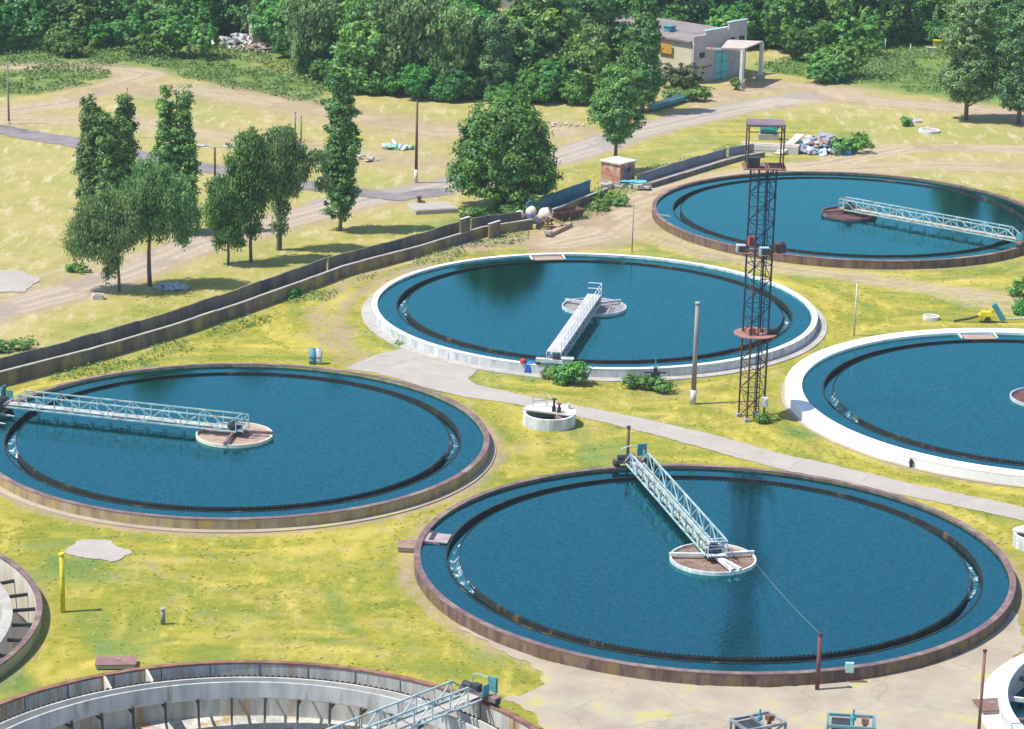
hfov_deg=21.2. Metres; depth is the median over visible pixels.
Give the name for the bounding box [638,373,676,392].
shrub
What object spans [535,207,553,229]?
concrete mixer
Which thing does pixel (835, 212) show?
well
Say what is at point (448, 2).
poplar tree
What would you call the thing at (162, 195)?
willow tree
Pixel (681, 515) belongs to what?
scraper bridge
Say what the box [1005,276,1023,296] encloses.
shrub
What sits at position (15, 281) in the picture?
concrete slab
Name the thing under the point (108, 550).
concrete slab
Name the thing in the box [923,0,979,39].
broadleaf tree
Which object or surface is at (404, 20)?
willow tree
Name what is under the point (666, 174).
concrete channel
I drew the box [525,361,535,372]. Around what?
blue tarpaulin
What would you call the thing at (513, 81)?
broadleaf tree
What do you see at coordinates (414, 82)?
bush
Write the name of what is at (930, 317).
manhole
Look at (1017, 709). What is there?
water
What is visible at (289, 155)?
drooping tree
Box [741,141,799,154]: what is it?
channel end block
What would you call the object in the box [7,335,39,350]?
shrub
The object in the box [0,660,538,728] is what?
settling tank
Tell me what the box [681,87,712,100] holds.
shrub
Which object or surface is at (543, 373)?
shrub
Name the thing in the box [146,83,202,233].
poplar tree
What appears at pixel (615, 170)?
brick hut
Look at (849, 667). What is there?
marker sign
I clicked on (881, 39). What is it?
broadleaf tree
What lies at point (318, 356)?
drum
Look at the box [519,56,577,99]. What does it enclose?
broadleaf tree
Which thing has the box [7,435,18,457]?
foam
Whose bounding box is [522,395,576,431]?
valve chamber
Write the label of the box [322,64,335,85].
broadleaf tree
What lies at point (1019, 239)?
scraper bridge
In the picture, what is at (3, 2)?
broadleaf tree
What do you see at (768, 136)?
cabinet
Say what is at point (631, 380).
shrub
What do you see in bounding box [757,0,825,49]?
broadleaf tree
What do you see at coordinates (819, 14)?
broadleaf tree
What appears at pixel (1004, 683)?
settling tank
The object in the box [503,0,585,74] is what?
broadleaf tree
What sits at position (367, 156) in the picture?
rubble heap
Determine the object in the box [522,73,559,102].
bush
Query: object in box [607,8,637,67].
broadleaf tree
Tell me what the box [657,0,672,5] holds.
broadleaf tree
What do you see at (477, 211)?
shrub
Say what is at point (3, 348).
shrub
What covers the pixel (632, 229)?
steel pole
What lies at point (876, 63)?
tall weeds
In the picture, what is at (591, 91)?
broadleaf tree
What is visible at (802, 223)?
water
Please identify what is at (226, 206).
drooping tree
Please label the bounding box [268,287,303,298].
shrub
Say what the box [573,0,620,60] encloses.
poplar tree
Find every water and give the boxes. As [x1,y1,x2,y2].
[0,367,483,516]
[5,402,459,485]
[377,256,811,366]
[398,284,790,343]
[420,468,1008,670]
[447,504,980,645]
[656,174,1023,259]
[674,197,1023,242]
[802,334,1023,469]
[824,360,860,424]
[1010,688,1023,725]
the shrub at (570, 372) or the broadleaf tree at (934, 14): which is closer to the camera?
the shrub at (570, 372)
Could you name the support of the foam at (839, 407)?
on the water at (954, 396)
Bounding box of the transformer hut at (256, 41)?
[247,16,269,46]
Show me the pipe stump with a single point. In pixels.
(419, 200)
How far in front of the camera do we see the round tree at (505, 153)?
281.95 m
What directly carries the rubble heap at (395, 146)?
on the ground at (980, 146)
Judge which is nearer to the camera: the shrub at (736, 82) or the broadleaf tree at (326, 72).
the broadleaf tree at (326, 72)
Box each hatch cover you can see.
[95,656,136,668]
[397,540,416,551]
[972,698,998,714]
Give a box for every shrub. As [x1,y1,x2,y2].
[0,339,9,352]
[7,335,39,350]
[39,30,95,57]
[42,21,71,52]
[65,261,92,273]
[87,23,113,49]
[123,29,178,56]
[148,11,221,55]
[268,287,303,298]
[392,340,403,345]
[459,205,498,218]
[499,203,538,214]
[539,362,555,378]
[546,361,592,385]
[587,199,610,211]
[590,189,630,206]
[618,372,646,388]
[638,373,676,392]
[658,62,704,89]
[660,86,686,97]
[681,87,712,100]
[729,77,741,89]
[752,410,773,423]
[800,52,848,82]
[801,36,882,79]
[824,136,874,154]
[827,6,880,50]
[849,130,869,142]
[900,116,913,126]
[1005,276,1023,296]
[1010,297,1023,315]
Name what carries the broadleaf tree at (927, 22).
on the ground at (980, 146)
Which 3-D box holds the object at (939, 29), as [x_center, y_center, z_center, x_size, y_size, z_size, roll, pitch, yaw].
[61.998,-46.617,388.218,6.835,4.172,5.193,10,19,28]
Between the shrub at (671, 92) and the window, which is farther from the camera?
the window
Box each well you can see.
[196,422,273,447]
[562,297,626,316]
[669,543,755,575]
[821,204,876,220]
[1010,387,1023,405]
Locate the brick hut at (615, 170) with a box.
[599,156,636,185]
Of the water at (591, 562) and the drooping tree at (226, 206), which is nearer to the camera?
the water at (591, 562)
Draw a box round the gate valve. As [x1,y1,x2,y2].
[644,357,665,379]
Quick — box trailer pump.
[954,302,1023,322]
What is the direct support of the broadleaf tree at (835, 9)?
on the ground at (980, 146)
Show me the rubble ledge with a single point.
(636, 184)
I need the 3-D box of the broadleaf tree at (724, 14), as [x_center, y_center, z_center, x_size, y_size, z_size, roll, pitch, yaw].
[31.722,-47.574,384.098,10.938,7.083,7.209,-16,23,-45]
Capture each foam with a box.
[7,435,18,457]
[399,299,406,315]
[444,432,458,459]
[449,544,473,593]
[778,318,788,333]
[830,394,857,421]
[963,559,977,599]
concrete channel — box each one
[0,211,533,386]
[526,179,608,218]
[637,144,764,187]
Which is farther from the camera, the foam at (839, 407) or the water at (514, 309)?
the water at (514, 309)
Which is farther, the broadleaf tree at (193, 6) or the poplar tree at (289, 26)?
the broadleaf tree at (193, 6)
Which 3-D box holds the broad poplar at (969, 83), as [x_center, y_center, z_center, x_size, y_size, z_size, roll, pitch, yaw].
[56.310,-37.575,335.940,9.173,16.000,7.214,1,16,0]
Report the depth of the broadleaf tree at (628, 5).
378.87 m
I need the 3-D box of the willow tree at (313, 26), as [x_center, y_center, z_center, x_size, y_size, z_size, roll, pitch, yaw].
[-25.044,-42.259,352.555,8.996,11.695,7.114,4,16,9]
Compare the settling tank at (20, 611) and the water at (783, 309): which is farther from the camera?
the water at (783, 309)
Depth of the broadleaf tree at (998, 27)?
383.17 m
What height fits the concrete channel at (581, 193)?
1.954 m
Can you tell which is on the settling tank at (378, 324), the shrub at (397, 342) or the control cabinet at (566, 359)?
the control cabinet at (566, 359)
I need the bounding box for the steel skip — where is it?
[552,206,585,219]
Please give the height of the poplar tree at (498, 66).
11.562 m
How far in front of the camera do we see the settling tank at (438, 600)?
170.84 m
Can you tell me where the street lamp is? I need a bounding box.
[197,144,232,176]
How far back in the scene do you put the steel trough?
341.15 m
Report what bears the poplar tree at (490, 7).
on the ground at (980, 146)
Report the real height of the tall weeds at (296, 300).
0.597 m
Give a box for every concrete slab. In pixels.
[0,270,40,291]
[64,539,130,561]
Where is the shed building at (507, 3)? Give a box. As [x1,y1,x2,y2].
[498,0,519,8]
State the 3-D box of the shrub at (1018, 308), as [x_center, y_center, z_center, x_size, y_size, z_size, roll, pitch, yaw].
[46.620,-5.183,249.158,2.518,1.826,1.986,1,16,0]
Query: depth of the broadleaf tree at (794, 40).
374.99 m
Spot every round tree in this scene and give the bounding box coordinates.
[441,92,563,207]
[586,61,649,155]
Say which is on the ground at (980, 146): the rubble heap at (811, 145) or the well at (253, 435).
the rubble heap at (811, 145)
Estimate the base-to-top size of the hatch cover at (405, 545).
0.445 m
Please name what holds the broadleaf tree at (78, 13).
on the ground at (980, 146)
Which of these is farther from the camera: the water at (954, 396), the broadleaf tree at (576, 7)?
the broadleaf tree at (576, 7)
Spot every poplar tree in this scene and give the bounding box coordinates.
[70,94,104,202]
[88,108,128,198]
[113,92,141,189]
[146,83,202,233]
[273,0,304,54]
[307,0,345,59]
[316,64,363,230]
[442,0,478,6]
[473,9,521,93]
[475,0,493,9]
[484,0,496,12]
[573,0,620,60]
[620,0,667,109]
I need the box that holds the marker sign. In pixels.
[845,662,866,682]
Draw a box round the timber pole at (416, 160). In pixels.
[414,99,418,182]
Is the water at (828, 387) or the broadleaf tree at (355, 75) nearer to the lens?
the water at (828, 387)
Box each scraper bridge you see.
[0,384,248,435]
[327,673,500,728]
[535,282,601,364]
[612,443,727,560]
[838,197,1023,247]
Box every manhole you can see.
[912,118,921,122]
[918,127,939,133]
[923,314,939,320]
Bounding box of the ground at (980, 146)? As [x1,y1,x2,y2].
[0,8,1023,728]
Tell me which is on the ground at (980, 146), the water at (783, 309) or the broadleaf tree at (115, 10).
the broadleaf tree at (115, 10)
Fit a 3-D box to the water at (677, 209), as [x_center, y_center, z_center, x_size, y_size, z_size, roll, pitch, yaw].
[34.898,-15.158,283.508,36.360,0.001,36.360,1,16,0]
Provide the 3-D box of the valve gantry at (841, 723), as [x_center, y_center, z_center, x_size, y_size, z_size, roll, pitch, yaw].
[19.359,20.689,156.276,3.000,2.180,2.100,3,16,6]
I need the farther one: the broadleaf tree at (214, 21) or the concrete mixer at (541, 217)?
the broadleaf tree at (214, 21)
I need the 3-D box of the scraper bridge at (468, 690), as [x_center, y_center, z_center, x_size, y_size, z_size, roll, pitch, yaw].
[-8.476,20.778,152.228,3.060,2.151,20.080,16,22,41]
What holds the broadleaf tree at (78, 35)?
on the ground at (980, 146)
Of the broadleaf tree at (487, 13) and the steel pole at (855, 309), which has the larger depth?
the broadleaf tree at (487, 13)
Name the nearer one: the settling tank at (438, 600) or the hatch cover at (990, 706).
the hatch cover at (990, 706)
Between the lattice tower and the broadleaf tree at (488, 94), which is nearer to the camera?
the lattice tower
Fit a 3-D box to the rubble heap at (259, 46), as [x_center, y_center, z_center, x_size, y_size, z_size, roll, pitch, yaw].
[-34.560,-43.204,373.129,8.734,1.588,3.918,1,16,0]
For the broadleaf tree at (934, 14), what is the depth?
396.79 m
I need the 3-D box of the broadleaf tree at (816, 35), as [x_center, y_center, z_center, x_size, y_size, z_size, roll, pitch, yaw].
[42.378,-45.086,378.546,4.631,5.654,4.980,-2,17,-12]
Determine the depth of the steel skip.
281.02 m
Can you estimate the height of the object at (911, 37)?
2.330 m
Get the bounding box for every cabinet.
[561,357,573,365]
[758,118,778,140]
[933,39,942,49]
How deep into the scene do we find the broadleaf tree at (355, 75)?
343.84 m
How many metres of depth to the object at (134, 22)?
372.36 m
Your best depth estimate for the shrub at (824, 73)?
359.46 m
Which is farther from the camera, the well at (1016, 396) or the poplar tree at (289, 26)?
the poplar tree at (289, 26)
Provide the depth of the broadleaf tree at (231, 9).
381.88 m
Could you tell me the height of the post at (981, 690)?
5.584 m
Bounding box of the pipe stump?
[416,196,424,202]
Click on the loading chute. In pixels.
(558, 221)
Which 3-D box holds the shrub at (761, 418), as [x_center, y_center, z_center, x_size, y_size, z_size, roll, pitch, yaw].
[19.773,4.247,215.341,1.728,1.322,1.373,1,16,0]
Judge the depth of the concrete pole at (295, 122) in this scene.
314.57 m
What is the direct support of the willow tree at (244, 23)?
on the ground at (980, 146)
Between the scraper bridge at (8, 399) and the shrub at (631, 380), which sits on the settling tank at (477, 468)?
the scraper bridge at (8, 399)
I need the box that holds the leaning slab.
[774,133,803,154]
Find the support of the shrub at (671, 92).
on the ground at (980, 146)
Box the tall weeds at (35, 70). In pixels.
[0,64,110,93]
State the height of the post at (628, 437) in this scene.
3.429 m
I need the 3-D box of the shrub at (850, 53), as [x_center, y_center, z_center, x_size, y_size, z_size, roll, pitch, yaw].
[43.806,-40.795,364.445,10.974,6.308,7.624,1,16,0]
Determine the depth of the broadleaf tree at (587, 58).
340.70 m
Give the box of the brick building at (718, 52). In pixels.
[603,16,764,88]
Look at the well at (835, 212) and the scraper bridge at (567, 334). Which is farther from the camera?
the well at (835, 212)
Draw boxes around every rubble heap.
[153,282,189,290]
[210,33,257,47]
[226,41,273,52]
[355,153,378,161]
[382,139,414,150]
[546,121,583,126]
[785,132,855,155]
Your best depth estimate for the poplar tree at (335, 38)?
356.82 m
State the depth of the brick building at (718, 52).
359.60 m
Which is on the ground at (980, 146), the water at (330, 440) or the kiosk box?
the kiosk box
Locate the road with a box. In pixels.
[0,125,455,200]
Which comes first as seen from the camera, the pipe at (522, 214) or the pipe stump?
the pipe at (522, 214)
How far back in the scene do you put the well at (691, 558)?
182.63 m
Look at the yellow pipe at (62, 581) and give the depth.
172.50 m
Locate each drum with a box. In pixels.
[309,348,315,364]
[316,348,321,364]
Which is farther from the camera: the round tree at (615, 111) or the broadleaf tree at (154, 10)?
the broadleaf tree at (154, 10)
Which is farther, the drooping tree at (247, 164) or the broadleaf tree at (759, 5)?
the broadleaf tree at (759, 5)
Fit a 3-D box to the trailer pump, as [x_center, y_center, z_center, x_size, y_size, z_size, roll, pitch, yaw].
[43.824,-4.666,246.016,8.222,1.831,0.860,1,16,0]
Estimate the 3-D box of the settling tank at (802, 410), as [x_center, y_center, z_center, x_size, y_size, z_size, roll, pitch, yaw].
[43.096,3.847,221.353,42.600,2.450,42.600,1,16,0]
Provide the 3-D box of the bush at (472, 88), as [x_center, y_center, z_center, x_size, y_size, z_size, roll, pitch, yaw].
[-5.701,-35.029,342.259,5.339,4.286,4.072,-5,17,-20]
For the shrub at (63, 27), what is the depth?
367.50 m
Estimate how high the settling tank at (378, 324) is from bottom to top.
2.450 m
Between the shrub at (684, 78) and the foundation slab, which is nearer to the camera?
the foundation slab
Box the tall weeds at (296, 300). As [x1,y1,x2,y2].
[46,144,738,379]
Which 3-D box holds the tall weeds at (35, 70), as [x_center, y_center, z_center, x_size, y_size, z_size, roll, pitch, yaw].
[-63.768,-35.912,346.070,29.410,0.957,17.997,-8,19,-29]
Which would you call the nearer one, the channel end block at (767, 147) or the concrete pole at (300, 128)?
the concrete pole at (300, 128)
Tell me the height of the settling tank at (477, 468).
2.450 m
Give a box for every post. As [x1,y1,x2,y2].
[626,425,630,464]
[815,632,822,689]
[977,649,986,728]
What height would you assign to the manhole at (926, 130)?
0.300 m
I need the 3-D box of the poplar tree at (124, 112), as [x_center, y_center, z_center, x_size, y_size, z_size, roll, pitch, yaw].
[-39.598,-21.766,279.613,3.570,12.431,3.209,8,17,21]
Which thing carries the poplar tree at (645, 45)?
on the ground at (980, 146)
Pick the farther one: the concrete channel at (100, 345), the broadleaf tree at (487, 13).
the broadleaf tree at (487, 13)
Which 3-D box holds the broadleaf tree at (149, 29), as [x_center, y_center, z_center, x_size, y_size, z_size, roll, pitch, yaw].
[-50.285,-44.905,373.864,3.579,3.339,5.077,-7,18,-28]
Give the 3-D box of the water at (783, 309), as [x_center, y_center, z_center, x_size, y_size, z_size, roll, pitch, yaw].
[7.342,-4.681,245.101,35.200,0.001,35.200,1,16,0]
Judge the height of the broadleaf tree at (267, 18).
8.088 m
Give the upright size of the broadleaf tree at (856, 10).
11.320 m
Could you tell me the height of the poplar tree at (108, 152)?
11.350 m
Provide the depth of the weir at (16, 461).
205.95 m
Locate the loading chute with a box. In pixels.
[547,215,567,229]
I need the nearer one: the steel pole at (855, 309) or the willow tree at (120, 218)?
the steel pole at (855, 309)
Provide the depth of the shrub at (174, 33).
365.38 m
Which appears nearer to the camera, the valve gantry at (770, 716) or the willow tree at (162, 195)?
the valve gantry at (770, 716)
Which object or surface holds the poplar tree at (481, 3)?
on the ground at (980, 146)
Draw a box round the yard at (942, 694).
[459,602,1023,728]
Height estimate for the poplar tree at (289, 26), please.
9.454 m
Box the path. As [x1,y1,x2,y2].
[345,349,1023,520]
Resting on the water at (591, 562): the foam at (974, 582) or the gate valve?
the foam at (974, 582)
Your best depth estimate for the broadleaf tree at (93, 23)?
371.51 m
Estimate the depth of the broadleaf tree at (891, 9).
387.70 m
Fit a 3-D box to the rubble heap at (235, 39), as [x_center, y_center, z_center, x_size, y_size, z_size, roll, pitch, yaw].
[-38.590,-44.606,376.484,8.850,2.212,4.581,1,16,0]
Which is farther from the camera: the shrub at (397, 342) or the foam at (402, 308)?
the foam at (402, 308)
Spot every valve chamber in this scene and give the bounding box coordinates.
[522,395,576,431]
[1012,525,1023,550]
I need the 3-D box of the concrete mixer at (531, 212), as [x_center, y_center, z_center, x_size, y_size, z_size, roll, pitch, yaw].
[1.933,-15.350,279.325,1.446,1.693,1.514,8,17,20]
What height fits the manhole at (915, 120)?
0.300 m
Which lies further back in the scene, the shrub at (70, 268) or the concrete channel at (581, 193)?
the concrete channel at (581, 193)
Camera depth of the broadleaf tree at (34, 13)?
368.48 m
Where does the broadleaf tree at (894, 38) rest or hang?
on the ground at (980, 146)
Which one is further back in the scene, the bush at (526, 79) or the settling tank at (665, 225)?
the bush at (526, 79)
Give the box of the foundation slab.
[406,201,458,214]
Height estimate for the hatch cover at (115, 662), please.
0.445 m
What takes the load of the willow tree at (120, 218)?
on the ground at (980, 146)
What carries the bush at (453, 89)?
on the ground at (980, 146)
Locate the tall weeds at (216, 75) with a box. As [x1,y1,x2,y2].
[0,39,328,101]
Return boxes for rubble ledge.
[600,179,650,189]
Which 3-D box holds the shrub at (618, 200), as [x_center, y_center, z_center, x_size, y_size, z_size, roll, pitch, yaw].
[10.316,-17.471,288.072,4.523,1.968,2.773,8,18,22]
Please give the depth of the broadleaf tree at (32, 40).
367.96 m
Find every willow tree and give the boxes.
[59,186,148,291]
[108,156,206,286]
[237,0,305,38]
[282,0,345,79]
[362,0,459,94]
[421,0,483,83]
[485,0,504,13]
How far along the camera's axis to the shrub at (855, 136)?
320.08 m
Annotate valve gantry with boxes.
[729,708,786,728]
[826,709,875,728]
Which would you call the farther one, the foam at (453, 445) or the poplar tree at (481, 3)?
the poplar tree at (481, 3)
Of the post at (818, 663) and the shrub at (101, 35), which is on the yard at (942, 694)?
the post at (818, 663)
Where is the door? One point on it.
(627, 170)
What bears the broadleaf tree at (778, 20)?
on the ground at (980, 146)
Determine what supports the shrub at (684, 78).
on the ground at (980, 146)
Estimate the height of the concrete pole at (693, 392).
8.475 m
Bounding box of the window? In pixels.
[699,52,704,58]
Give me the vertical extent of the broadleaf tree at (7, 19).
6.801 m
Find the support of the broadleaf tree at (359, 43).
on the ground at (980, 146)
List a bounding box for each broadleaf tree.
[0,0,58,19]
[0,4,23,37]
[6,0,56,44]
[17,18,48,50]
[49,0,106,33]
[70,25,92,47]
[83,15,103,41]
[92,0,147,24]
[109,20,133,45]
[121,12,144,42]
[132,0,190,31]
[134,23,153,45]
[182,0,227,34]
[185,0,218,37]
[215,0,252,34]
[247,0,292,44]
[267,27,291,57]
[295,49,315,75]
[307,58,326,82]
[321,0,390,93]
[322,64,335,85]
[336,0,390,19]
[341,58,365,91]
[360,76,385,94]
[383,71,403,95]
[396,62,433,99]
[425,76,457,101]
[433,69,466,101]
[436,0,512,78]
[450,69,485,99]
[482,67,518,90]
[483,84,496,101]
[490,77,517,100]
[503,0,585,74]
[505,0,578,37]
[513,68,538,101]
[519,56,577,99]
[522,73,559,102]
[551,13,613,63]
[557,23,612,93]
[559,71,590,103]
[587,79,598,101]
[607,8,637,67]
[609,0,659,18]
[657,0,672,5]
[657,4,685,20]
[661,0,733,24]
[706,0,770,42]
[727,0,769,30]
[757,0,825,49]
[763,0,813,52]
[780,26,809,60]
[805,18,835,53]
[810,0,856,20]
[815,0,861,43]
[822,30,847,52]
[848,0,901,27]
[849,0,914,41]
[864,29,887,47]
[886,29,900,44]
[899,0,936,40]
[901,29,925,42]
[918,14,937,42]
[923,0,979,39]
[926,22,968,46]
[928,1,945,21]
[979,0,1014,20]
[985,14,1009,41]
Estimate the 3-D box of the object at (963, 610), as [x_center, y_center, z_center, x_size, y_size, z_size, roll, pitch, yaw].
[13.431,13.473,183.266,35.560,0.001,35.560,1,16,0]
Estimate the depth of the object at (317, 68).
349.92 m
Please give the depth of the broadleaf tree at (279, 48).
367.75 m
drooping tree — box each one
[200,169,258,264]
[222,126,284,261]
[261,123,333,250]
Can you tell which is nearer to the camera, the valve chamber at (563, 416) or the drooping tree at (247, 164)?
the valve chamber at (563, 416)
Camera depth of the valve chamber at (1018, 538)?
188.97 m
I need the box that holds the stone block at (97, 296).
[92,293,103,299]
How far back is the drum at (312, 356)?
227.73 m
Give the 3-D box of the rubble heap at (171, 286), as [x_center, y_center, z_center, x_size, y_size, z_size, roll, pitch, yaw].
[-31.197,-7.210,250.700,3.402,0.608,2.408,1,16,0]
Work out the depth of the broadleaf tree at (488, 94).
340.78 m
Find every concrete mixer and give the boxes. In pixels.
[523,205,537,223]
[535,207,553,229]
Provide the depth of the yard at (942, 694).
162.40 m
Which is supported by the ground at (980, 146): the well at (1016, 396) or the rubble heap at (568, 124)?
the rubble heap at (568, 124)
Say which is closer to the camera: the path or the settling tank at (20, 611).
the settling tank at (20, 611)
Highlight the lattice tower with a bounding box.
[734,119,786,422]
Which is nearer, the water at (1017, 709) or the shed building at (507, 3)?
the water at (1017, 709)
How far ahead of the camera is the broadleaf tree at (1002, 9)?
387.21 m
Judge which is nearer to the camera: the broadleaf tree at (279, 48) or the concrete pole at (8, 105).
the concrete pole at (8, 105)
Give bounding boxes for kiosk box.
[926,47,936,54]
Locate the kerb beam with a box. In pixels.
[544,222,572,236]
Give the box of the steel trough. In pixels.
[647,94,686,110]
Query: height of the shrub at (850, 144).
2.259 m
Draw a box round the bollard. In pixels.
[160,607,165,624]
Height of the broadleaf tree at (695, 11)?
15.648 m
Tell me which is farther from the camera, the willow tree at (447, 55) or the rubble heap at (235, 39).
the rubble heap at (235, 39)
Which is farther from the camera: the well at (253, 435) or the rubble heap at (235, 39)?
the rubble heap at (235, 39)
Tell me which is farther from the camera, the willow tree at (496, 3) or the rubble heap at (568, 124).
the willow tree at (496, 3)
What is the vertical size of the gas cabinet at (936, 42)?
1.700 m
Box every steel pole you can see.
[631,205,633,251]
[853,281,857,335]
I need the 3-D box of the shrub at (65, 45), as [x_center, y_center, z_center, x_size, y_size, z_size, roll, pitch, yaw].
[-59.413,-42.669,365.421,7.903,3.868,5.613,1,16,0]
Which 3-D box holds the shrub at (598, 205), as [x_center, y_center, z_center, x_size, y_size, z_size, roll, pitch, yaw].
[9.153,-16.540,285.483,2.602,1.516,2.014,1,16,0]
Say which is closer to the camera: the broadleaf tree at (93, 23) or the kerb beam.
the kerb beam
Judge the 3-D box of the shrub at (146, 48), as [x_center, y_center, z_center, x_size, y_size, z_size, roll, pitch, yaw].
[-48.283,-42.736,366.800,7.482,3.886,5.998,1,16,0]
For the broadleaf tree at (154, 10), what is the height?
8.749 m
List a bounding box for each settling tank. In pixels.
[0,363,495,533]
[0,553,41,677]
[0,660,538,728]
[361,253,826,381]
[414,464,1015,686]
[652,171,1023,269]
[781,328,1023,487]
[978,653,1023,728]
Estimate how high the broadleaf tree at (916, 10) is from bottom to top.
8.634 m
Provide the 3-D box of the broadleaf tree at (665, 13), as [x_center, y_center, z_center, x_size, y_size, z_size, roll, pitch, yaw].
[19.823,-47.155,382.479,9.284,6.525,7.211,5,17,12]
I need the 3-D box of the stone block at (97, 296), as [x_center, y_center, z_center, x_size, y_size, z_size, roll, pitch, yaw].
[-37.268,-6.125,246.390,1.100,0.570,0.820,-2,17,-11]
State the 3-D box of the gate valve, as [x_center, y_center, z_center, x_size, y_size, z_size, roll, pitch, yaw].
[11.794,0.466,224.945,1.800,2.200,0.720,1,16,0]
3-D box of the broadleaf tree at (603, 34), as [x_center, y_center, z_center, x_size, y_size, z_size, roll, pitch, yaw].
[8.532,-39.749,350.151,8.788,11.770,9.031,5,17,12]
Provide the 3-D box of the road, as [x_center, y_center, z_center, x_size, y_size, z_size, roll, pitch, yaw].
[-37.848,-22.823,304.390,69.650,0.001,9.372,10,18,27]
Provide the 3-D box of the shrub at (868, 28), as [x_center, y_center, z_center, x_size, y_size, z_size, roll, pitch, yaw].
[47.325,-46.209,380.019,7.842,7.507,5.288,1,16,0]
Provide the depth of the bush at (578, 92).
340.33 m
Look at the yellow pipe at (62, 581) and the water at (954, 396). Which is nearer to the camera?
the yellow pipe at (62, 581)
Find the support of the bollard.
on the ground at (980, 146)
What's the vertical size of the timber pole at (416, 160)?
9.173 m
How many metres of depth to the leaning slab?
317.06 m
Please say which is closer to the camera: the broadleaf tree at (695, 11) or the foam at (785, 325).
the foam at (785, 325)
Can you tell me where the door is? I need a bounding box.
[624,166,631,180]
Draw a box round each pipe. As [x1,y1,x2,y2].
[58,552,64,612]
[516,210,524,219]
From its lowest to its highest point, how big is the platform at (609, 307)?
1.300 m
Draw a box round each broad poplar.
[932,0,1007,119]
[991,0,1023,123]
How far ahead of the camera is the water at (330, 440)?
204.59 m
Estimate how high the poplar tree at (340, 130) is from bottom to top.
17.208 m
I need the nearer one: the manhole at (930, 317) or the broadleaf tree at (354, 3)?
the manhole at (930, 317)
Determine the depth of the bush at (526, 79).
340.18 m
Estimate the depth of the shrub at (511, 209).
281.08 m
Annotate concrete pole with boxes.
[6,59,9,123]
[294,111,295,136]
[300,115,301,143]
[690,301,699,404]
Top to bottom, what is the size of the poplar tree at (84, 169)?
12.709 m
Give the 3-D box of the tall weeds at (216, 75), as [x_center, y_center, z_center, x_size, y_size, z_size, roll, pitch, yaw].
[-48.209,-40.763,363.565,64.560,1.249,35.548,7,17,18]
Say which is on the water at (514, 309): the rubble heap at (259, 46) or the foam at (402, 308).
the foam at (402, 308)
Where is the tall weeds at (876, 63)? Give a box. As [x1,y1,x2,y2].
[754,35,1008,100]
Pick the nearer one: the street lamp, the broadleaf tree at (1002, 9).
the street lamp
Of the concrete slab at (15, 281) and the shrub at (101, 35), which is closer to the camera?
the concrete slab at (15, 281)
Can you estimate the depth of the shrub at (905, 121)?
333.00 m

